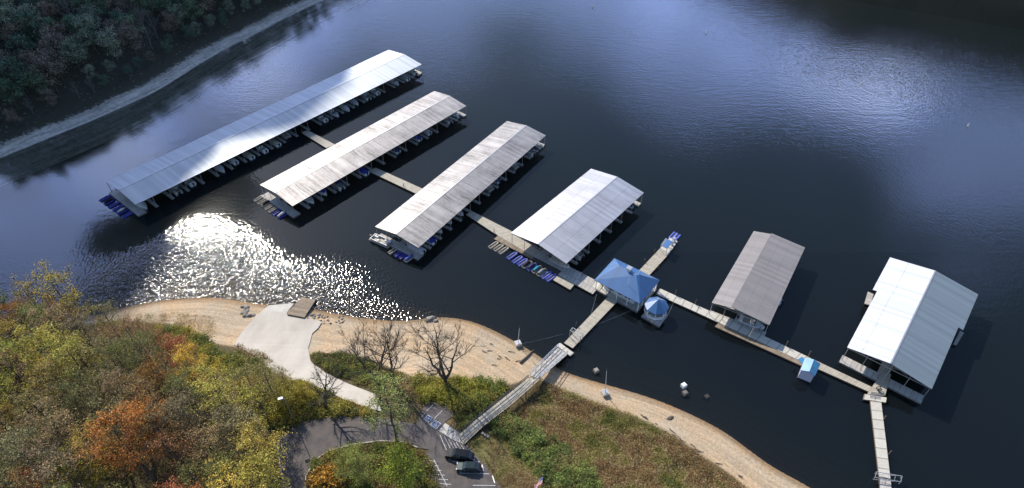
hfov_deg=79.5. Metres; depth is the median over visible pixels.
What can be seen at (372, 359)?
bare tree
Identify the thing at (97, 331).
broadleaf tree
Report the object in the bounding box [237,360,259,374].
shrub
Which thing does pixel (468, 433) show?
boardwalk
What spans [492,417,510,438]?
shrub
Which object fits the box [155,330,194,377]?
broadleaf tree
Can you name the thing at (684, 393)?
anchor box
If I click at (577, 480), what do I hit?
shrub
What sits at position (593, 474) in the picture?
shrub
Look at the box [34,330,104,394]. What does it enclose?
broadleaf tree
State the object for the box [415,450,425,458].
shrub
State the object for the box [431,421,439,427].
parking symbol field
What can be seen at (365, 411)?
shrub
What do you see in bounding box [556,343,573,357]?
landing
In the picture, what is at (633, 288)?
marina store
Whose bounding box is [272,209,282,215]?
jet ski pad
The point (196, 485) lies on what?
broadleaf tree
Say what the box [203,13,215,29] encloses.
hillside tree
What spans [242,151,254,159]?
motor boat
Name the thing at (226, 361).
shrub
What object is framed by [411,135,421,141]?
motor boat
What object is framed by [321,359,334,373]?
shrub
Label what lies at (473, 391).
shrub
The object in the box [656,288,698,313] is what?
floating walkway
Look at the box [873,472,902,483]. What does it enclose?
lift frame
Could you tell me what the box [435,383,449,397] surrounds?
shrub
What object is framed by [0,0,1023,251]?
water
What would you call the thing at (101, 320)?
broadleaf tree
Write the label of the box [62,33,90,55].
hillside tree
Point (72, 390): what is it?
broadleaf tree
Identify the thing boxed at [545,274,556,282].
jet ski pad
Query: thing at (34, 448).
broadleaf tree
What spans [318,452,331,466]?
shrub
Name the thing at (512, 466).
brush
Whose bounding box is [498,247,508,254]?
jet ski pad
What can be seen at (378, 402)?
broadleaf tree
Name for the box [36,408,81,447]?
broadleaf tree
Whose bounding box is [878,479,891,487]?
gangway float
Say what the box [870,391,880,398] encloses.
steel grating
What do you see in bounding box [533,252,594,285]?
floating walkway
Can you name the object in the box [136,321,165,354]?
broadleaf tree
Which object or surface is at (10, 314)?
broadleaf tree
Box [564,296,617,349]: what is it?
floating pier
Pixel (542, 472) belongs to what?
shrub
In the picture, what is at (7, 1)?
hillside tree
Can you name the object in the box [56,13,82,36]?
hillside tree
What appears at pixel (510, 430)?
shrub
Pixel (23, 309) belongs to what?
broadleaf tree
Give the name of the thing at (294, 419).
shrub
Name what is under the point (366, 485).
shrub
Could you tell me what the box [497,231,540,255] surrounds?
floating walkway
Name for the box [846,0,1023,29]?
hills
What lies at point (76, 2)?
hillside tree
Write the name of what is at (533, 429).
shrub
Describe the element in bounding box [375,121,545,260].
covered dock
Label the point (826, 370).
floating walkway
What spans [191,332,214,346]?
shrub
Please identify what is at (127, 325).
broadleaf tree
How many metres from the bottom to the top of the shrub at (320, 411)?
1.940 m
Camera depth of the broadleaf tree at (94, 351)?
126.18 m
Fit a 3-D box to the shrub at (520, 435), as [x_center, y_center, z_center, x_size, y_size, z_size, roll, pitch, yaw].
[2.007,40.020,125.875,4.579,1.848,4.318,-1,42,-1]
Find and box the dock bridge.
[867,372,890,396]
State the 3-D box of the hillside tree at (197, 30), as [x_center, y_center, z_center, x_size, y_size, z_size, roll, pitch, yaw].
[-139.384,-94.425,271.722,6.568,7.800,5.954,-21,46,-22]
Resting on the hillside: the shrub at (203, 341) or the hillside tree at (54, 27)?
the hillside tree at (54, 27)
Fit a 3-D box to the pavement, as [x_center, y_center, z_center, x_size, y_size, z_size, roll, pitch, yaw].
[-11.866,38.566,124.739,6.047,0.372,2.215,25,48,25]
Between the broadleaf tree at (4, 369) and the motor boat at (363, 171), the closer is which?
the broadleaf tree at (4, 369)
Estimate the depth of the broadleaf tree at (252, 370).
128.53 m
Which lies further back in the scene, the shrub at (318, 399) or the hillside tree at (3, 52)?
the hillside tree at (3, 52)
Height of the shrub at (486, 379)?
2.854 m
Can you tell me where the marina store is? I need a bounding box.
[595,258,659,313]
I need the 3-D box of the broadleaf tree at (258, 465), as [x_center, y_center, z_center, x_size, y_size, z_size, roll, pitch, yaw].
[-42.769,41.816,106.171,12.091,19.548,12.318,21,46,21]
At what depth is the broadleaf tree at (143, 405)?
112.85 m
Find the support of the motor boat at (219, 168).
on the water
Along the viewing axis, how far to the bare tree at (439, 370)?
128.45 m
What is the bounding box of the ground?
[0,250,1023,487]
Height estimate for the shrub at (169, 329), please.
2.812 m
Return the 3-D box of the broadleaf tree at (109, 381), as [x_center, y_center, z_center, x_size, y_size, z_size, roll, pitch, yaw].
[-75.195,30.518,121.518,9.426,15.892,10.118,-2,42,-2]
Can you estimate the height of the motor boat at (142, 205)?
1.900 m
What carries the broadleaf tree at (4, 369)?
on the ground
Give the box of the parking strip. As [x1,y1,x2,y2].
[424,450,444,487]
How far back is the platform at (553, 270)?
171.26 m
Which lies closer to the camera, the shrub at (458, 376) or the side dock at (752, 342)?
the shrub at (458, 376)
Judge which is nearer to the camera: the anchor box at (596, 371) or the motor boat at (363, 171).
the anchor box at (596, 371)
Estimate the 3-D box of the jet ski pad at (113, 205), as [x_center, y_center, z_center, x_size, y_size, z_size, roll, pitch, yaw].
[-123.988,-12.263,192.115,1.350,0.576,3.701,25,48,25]
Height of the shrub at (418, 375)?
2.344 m
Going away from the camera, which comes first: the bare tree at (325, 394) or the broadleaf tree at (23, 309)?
the bare tree at (325, 394)
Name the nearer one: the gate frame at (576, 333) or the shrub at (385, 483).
the shrub at (385, 483)
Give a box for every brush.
[0,333,271,487]
[132,311,218,335]
[235,342,365,433]
[301,439,444,487]
[309,350,514,407]
[467,431,551,487]
[498,382,749,487]
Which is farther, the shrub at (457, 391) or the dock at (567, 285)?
the dock at (567, 285)
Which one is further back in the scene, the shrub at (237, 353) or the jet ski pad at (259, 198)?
the jet ski pad at (259, 198)
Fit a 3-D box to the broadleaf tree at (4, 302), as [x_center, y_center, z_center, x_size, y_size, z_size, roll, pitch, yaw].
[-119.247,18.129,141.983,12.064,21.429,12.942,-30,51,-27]
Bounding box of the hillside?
[0,0,366,186]
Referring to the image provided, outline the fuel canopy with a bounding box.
[660,238,672,251]
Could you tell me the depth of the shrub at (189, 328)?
150.26 m
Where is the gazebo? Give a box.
[641,297,668,327]
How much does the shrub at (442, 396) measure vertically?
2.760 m
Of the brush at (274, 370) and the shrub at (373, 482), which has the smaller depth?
the shrub at (373, 482)
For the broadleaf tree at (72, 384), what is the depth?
117.14 m
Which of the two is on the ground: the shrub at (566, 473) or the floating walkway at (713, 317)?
the shrub at (566, 473)
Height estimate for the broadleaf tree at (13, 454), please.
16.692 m
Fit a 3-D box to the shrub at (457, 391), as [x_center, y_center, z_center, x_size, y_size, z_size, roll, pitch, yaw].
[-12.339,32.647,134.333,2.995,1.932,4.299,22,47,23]
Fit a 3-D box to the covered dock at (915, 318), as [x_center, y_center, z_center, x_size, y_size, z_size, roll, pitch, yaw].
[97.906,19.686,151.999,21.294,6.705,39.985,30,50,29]
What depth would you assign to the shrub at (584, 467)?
120.14 m
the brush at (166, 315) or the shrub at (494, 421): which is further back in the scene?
the brush at (166, 315)
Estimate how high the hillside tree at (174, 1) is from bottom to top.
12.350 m
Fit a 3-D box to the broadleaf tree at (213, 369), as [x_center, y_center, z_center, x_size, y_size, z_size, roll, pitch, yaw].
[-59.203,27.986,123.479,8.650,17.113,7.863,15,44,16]
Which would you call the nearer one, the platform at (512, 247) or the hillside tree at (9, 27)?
the platform at (512, 247)
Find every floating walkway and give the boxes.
[301,129,334,148]
[369,168,421,194]
[466,211,510,236]
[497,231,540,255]
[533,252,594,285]
[591,281,620,300]
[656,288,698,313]
[695,299,722,323]
[718,317,810,359]
[804,356,870,393]
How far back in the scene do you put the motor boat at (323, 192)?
195.59 m
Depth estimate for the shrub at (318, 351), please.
145.62 m
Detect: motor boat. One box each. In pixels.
[137,201,146,209]
[185,178,195,186]
[213,164,224,172]
[227,157,238,165]
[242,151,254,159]
[255,145,268,153]
[268,138,280,147]
[304,196,313,203]
[316,115,328,122]
[317,189,326,195]
[326,109,338,116]
[337,104,349,111]
[347,98,357,104]
[356,167,368,176]
[369,88,379,95]
[388,79,398,85]
[390,147,400,153]
[398,74,409,81]
[406,242,425,254]
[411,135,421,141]
[422,129,431,135]
[426,237,436,244]
[451,113,460,118]
[549,255,569,267]
[737,315,764,329]
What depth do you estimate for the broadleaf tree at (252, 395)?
114.91 m
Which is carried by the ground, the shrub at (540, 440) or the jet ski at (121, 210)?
the shrub at (540, 440)
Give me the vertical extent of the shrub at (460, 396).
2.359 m
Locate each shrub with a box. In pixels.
[148,323,167,337]
[162,323,180,334]
[166,324,182,333]
[177,323,198,337]
[182,330,201,341]
[184,339,200,350]
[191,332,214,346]
[191,343,216,355]
[192,349,209,361]
[196,337,215,347]
[199,343,222,358]
[205,349,221,361]
[207,356,218,366]
[213,354,231,369]
[220,356,240,367]
[222,361,238,375]
[224,350,247,366]
[226,349,244,357]
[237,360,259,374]
[242,354,265,367]
[250,395,271,412]
[260,384,275,398]
[262,407,275,423]
[262,417,286,434]
[264,397,285,413]
[268,413,287,426]
[270,407,292,427]
[271,403,292,417]
[281,376,298,386]
[286,408,304,426]
[287,377,297,386]
[289,394,307,413]
[298,390,316,406]
[300,394,317,415]
[303,462,350,487]
[304,468,318,487]
[307,452,327,471]
[311,350,321,357]
[311,354,326,365]
[312,395,323,407]
[312,405,327,418]
[315,386,336,406]
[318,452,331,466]
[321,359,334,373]
[321,446,336,461]
[325,398,351,419]
[327,394,342,403]
[329,360,342,375]
[331,349,342,361]
[332,364,353,378]
[333,474,351,487]
[342,369,353,378]
[344,353,358,365]
[344,398,356,415]
[346,405,358,418]
[349,359,361,370]
[352,372,370,385]
[357,359,374,372]
[357,405,375,418]
[361,480,374,487]
[366,473,377,487]
[368,440,384,454]
[374,454,387,469]
[378,475,391,487]
[381,441,391,456]
[385,440,400,455]
[402,438,413,451]
[409,370,426,383]
[411,376,423,389]
[412,373,439,387]
[412,384,425,394]
[414,468,428,483]
[415,386,435,405]
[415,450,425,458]
[417,475,430,487]
[419,381,434,391]
[421,459,433,475]
[425,480,437,487]
[427,381,445,399]
[429,377,445,387]
[430,387,450,406]
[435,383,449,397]
[441,379,453,390]
[442,388,455,406]
[444,395,473,415]
[445,395,459,408]
[448,374,459,385]
[450,373,468,388]
[450,413,462,420]
[452,376,474,390]
[452,386,461,396]
[452,392,469,406]
[455,419,468,429]
[457,389,476,400]
[461,396,474,412]
[462,413,475,423]
[466,388,480,398]
[469,396,480,411]
[472,372,491,387]
[472,379,490,393]
[474,390,491,410]
[474,407,484,417]
[477,375,494,390]
[481,391,501,406]
[484,378,505,391]
[489,384,503,402]
[489,413,504,426]
[490,425,504,437]
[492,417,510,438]
[494,384,507,396]
[497,428,510,442]
[499,380,512,390]
[499,408,515,421]
[501,411,519,428]
[506,427,517,437]
[507,424,530,438]
[507,441,527,457]
[508,436,516,447]
[511,416,525,432]
[511,434,538,450]
[515,432,530,443]
[516,449,537,468]
[522,422,534,438]
[525,446,543,461]
[527,431,549,448]
[530,424,545,436]
[532,457,560,477]
[532,459,545,473]
[534,465,556,486]
[535,452,549,460]
[540,444,561,458]
[543,471,564,487]
[546,433,561,446]
[547,454,562,469]
[549,480,566,487]
[552,444,571,459]
[554,470,574,487]
[555,442,576,456]
[556,442,570,450]
[557,456,579,472]
[559,463,576,479]
[564,472,584,487]
[569,462,585,478]
[573,460,597,476]
[576,477,601,487]
[580,468,597,487]
[582,470,599,482]
[585,477,605,487]
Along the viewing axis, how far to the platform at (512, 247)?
176.84 m
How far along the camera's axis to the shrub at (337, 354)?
144.95 m
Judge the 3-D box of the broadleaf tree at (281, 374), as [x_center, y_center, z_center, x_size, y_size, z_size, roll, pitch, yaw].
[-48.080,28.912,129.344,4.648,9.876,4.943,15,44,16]
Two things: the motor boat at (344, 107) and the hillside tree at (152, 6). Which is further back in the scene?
the hillside tree at (152, 6)
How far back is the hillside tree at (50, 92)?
224.69 m
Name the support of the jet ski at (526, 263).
on the jet ski pad
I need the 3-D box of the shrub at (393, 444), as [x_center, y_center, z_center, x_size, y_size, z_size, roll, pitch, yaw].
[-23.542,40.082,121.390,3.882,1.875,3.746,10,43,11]
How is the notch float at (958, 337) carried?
on the water
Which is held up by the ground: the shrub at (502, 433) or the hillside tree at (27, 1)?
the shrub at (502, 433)
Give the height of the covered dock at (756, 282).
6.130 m
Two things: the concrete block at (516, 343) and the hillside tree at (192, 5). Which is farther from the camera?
the hillside tree at (192, 5)
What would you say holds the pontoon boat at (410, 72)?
on the water
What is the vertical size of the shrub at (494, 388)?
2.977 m
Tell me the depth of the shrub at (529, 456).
121.39 m
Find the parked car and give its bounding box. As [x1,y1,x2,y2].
[456,460,480,472]
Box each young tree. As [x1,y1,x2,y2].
[13,466,43,487]
[40,438,118,487]
[267,381,297,411]
[289,377,314,406]
[330,439,364,478]
[370,432,430,487]
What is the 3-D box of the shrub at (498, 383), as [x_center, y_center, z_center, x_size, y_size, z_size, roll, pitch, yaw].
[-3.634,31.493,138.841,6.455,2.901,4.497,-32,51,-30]
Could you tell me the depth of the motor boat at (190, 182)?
199.46 m
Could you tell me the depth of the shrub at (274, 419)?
125.71 m
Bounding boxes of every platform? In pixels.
[494,236,532,260]
[532,257,560,274]
[558,271,595,295]
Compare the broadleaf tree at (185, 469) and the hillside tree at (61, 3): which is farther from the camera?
the hillside tree at (61, 3)
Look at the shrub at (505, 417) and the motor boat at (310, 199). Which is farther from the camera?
the motor boat at (310, 199)
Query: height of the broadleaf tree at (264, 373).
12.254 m
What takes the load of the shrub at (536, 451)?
on the ground
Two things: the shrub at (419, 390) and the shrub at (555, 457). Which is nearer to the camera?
the shrub at (555, 457)
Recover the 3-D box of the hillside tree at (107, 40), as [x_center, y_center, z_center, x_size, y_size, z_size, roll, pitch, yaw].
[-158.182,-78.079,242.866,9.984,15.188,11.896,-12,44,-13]
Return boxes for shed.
[797,357,819,382]
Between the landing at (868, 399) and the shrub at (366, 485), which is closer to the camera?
the shrub at (366, 485)
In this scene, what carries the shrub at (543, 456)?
on the ground
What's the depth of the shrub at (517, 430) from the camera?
127.30 m
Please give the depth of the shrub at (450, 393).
132.12 m
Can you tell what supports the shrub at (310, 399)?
on the ground
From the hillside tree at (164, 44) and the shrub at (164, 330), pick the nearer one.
the shrub at (164, 330)
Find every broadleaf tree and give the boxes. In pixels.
[0,288,24,347]
[0,298,40,343]
[0,302,36,351]
[0,318,37,364]
[0,334,40,379]
[0,336,35,395]
[0,344,39,402]
[0,345,14,381]
[0,361,12,416]
[0,368,39,420]
[0,399,20,442]
[0,421,64,487]
[0,430,43,477]
[0,434,30,474]
[0,467,9,487]
[1,319,82,378]
[1,463,57,487]
[6,382,59,433]
[7,291,53,331]
[8,271,61,333]
[8,391,100,469]
[13,300,71,353]
[15,425,86,487]
[17,330,63,367]
[20,299,86,358]
[21,348,87,415]
[22,349,69,399]
[22,439,108,487]
[27,259,93,335]
[33,481,90,487]
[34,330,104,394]
[36,292,78,331]
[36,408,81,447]
[43,363,106,428]
[48,301,88,344]
[57,328,100,381]
[57,357,127,437]
[58,306,108,361]
[65,418,127,476]
[73,385,171,480]
[84,319,126,363]
[85,384,153,458]
[87,299,125,338]
[89,331,132,382]
[90,330,144,394]
[90,361,152,415]
[94,316,114,337]
[100,309,155,362]
[109,323,161,380]
[111,367,173,432]
[114,312,146,353]
[115,327,180,395]
[119,349,178,413]
[120,393,187,458]
[120,394,176,450]
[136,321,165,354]
[141,421,199,482]
[148,328,181,363]
[148,476,204,487]
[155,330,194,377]
[155,360,206,417]
[159,385,207,443]
[164,341,211,390]
[172,454,217,487]
[175,421,237,482]
[183,360,256,438]
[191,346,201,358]
[191,357,234,404]
[197,443,252,487]
[202,390,265,465]
[203,452,277,487]
[216,441,294,487]
[221,378,276,439]
[225,357,277,413]
[226,366,243,386]
[227,417,296,485]
[232,372,272,415]
[242,362,261,387]
[253,360,281,396]
[270,365,294,389]
[335,441,381,487]
[357,365,417,441]
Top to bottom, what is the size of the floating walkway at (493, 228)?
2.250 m
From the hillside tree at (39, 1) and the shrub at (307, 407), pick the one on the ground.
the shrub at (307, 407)
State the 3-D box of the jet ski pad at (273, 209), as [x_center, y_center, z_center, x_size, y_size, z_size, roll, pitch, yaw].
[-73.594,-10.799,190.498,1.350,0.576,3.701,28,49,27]
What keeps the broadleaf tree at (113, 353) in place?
on the ground
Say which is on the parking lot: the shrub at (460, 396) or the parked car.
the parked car
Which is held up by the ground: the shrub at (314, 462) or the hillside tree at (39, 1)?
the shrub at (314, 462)
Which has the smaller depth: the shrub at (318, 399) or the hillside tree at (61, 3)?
the shrub at (318, 399)
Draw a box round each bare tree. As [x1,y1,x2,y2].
[300,356,350,407]
[314,313,409,382]
[353,325,409,384]
[397,300,491,382]
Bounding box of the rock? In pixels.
[424,316,435,321]
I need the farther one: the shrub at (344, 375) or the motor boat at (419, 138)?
the motor boat at (419, 138)
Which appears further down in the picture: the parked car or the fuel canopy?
the parked car
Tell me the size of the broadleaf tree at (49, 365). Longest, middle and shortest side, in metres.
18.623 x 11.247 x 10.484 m
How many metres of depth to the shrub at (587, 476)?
117.64 m
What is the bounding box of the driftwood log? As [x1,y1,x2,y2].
[519,350,533,363]
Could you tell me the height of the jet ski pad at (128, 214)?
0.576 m
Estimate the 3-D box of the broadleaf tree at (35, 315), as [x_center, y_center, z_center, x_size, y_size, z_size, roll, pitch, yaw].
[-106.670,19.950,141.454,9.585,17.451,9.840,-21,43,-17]
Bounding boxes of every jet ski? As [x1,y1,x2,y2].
[104,197,112,203]
[117,207,126,213]
[404,254,412,260]
[522,260,530,266]
[527,262,535,269]
[532,265,540,271]
[537,268,545,274]
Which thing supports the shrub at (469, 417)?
on the ground
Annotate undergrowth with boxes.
[0,0,288,135]
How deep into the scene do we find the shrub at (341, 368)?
139.81 m
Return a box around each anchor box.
[593,367,598,374]
[679,382,686,391]
[681,390,687,398]
[703,394,709,401]
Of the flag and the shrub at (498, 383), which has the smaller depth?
the flag
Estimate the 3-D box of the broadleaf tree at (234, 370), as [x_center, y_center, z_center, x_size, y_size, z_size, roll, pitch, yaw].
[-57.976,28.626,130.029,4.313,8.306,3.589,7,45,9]
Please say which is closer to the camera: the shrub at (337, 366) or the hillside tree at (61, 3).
the shrub at (337, 366)
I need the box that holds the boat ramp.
[233,310,380,410]
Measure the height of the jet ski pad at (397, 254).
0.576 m
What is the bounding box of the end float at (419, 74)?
[413,69,421,77]
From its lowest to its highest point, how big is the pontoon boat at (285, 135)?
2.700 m
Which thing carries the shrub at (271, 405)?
on the ground
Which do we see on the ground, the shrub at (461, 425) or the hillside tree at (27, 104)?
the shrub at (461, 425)
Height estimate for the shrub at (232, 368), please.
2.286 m
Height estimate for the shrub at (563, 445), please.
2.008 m
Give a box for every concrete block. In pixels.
[514,340,521,347]
[600,388,609,397]
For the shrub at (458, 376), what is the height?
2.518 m
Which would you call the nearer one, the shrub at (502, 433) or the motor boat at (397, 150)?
the shrub at (502, 433)
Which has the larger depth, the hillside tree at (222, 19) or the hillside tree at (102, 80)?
the hillside tree at (222, 19)
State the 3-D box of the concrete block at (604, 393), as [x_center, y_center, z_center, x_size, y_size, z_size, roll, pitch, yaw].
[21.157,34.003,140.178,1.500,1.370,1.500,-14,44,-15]
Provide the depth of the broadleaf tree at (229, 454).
104.41 m
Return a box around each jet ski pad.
[99,195,111,202]
[107,201,120,208]
[112,204,124,211]
[121,211,133,218]
[253,196,262,201]
[264,204,273,210]
[268,206,277,213]
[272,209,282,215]
[388,248,396,254]
[394,251,402,257]
[398,253,407,259]
[488,241,498,249]
[493,244,503,251]
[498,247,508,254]
[506,252,517,260]
[511,256,522,263]
[517,258,527,266]
[540,271,551,279]
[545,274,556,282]
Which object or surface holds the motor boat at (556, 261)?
on the water
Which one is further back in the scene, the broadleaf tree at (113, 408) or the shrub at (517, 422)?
the shrub at (517, 422)
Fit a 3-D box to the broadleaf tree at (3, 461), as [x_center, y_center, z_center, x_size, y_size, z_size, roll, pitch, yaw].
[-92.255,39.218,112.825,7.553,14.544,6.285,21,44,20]
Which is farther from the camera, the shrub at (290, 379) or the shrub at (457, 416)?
the shrub at (290, 379)
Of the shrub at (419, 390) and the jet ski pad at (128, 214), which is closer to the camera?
the shrub at (419, 390)
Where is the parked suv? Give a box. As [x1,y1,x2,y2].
[444,448,474,461]
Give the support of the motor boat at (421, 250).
on the water
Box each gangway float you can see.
[869,401,891,478]
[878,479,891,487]
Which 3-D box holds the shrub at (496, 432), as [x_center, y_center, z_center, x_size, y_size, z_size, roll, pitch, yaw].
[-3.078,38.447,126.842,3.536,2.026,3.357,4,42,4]
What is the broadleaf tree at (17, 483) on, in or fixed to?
on the ground
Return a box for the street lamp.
[278,397,292,418]
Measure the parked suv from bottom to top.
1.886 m
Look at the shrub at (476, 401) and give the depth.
132.90 m
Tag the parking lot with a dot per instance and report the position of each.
(309, 439)
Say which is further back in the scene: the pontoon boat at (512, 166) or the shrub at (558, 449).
the pontoon boat at (512, 166)
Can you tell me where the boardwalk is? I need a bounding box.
[458,375,540,444]
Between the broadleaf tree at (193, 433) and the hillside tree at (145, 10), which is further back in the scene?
the hillside tree at (145, 10)
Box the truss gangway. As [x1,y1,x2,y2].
[530,344,567,378]
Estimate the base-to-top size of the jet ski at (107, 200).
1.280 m
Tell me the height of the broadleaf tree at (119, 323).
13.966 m
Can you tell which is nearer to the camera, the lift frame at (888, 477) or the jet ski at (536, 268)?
the lift frame at (888, 477)
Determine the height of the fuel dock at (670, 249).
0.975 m
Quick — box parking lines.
[423,405,495,485]
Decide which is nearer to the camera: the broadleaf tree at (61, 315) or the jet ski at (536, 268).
the broadleaf tree at (61, 315)
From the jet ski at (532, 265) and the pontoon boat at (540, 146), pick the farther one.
the pontoon boat at (540, 146)
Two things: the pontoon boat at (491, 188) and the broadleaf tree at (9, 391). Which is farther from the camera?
the pontoon boat at (491, 188)
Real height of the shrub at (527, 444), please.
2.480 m
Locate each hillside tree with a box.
[0,0,14,17]
[0,2,27,32]
[0,19,25,49]
[0,49,25,83]
[0,54,30,97]
[0,77,24,107]
[1,107,23,124]
[3,33,39,61]
[7,8,49,40]
[12,0,41,21]
[13,3,47,38]
[14,48,49,84]
[18,63,50,99]
[21,95,33,113]
[25,55,62,93]
[33,0,59,23]
[33,23,68,67]
[34,16,61,41]
[35,0,58,17]
[37,46,68,81]
[37,88,57,108]
[40,21,76,54]
[51,0,76,27]
[54,0,77,12]
[55,37,89,71]
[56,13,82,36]
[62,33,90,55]
[67,0,90,15]
[68,11,99,43]
[68,15,108,53]
[76,3,103,33]
[79,0,109,23]
[82,63,97,79]
[94,26,124,63]
[97,73,109,88]
[101,17,124,46]
[102,59,115,74]
[104,0,127,17]
[106,9,126,31]
[113,11,145,43]
[114,16,147,56]
[121,64,132,76]
[127,0,153,18]
[128,5,143,30]
[130,57,142,69]
[132,4,155,48]
[138,0,159,14]
[142,9,158,38]
[144,50,154,62]
[150,0,180,18]
[159,11,181,36]
[160,39,172,54]
[163,34,172,43]
[164,2,185,28]
[169,0,187,16]
[180,0,202,20]
[180,24,197,42]
[189,21,201,35]
[193,0,215,15]
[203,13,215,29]
[216,12,226,25]
[222,0,234,14]
[240,0,251,13]
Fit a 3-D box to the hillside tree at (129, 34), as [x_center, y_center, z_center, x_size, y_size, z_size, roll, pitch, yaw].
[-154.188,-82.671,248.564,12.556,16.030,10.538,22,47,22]
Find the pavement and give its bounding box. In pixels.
[439,423,463,443]
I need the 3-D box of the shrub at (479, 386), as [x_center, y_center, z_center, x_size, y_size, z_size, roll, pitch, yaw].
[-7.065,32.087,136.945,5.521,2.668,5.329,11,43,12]
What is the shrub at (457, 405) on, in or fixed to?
on the ground
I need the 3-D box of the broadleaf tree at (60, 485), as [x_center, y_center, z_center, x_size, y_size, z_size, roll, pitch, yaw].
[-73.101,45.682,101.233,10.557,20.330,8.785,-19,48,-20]
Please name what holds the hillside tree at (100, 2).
on the hillside
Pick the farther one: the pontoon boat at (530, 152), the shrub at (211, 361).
the pontoon boat at (530, 152)
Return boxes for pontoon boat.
[169,185,182,196]
[278,132,290,139]
[330,179,345,191]
[357,92,371,101]
[369,233,392,247]
[406,68,417,76]
[441,116,452,124]
[484,185,494,192]
[509,163,519,169]
[525,147,535,157]
[533,143,543,149]
[573,251,584,260]
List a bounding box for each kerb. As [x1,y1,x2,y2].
[278,435,283,482]
[305,440,416,487]
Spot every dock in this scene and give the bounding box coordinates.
[106,50,421,216]
[260,91,465,218]
[287,297,316,317]
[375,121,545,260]
[511,169,643,273]
[553,275,574,291]
[640,249,668,275]
[661,238,677,255]
[709,231,804,335]
[714,323,802,367]
[838,257,977,404]
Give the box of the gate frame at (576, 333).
[569,328,582,340]
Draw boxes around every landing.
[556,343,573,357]
[862,394,886,404]
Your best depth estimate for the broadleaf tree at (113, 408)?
110.26 m
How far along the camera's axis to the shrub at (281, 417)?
125.54 m
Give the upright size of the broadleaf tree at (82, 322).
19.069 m
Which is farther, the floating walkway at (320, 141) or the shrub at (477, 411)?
the floating walkway at (320, 141)
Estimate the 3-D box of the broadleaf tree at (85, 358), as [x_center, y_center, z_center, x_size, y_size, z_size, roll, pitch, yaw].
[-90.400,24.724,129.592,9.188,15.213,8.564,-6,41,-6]
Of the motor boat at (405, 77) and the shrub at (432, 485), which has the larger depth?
the motor boat at (405, 77)
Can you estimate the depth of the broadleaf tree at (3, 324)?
135.41 m
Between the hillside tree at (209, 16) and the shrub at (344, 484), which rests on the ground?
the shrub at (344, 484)
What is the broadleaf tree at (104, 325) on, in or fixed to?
on the ground
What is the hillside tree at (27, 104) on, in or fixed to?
on the hillside
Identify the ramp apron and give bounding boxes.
[261,303,293,313]
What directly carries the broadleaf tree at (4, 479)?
on the ground
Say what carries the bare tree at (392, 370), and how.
on the ground
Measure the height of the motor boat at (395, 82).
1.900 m
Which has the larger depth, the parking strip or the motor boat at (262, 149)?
the motor boat at (262, 149)
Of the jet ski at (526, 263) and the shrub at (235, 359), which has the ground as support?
the shrub at (235, 359)
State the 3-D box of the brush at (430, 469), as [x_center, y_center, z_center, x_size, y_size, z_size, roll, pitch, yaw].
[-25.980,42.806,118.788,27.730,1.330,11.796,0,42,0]
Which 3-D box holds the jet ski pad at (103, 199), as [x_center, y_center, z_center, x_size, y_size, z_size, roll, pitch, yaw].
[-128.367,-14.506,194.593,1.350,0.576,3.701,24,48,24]
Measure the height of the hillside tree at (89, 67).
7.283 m
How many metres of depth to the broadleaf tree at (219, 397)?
113.42 m
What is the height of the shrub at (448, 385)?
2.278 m
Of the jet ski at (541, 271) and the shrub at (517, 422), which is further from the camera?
the jet ski at (541, 271)
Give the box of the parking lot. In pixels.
[276,401,499,487]
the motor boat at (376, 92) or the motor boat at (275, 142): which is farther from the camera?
the motor boat at (376, 92)
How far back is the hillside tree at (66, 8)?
240.17 m
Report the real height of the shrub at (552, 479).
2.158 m
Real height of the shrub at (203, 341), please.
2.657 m
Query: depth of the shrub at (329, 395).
130.91 m
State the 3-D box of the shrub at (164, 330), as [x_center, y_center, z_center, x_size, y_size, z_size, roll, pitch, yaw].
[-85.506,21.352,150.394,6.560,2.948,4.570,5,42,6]
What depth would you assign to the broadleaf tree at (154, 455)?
109.04 m
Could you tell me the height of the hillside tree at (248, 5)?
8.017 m
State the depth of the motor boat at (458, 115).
231.04 m
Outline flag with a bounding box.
[534,477,542,487]
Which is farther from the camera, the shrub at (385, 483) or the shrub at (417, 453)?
the shrub at (417, 453)
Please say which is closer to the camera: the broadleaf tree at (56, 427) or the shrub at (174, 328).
the broadleaf tree at (56, 427)
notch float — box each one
[863,292,873,306]
[952,331,963,347]
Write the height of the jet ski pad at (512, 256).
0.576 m
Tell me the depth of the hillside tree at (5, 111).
217.19 m
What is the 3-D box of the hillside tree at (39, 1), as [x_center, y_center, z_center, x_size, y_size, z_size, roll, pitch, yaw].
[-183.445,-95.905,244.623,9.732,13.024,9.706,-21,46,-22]
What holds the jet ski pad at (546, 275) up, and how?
on the water
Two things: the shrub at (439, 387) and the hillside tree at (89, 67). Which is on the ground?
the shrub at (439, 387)
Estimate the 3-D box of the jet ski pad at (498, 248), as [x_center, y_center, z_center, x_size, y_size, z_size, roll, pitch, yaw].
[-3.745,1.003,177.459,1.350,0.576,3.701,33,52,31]
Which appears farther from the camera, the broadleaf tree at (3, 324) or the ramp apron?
the ramp apron
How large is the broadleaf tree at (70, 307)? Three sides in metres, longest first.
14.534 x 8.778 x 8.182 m
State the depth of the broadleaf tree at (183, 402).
114.68 m
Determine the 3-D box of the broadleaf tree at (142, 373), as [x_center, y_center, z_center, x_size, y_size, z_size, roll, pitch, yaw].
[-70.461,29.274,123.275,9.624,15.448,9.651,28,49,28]
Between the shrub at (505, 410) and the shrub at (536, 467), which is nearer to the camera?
the shrub at (536, 467)

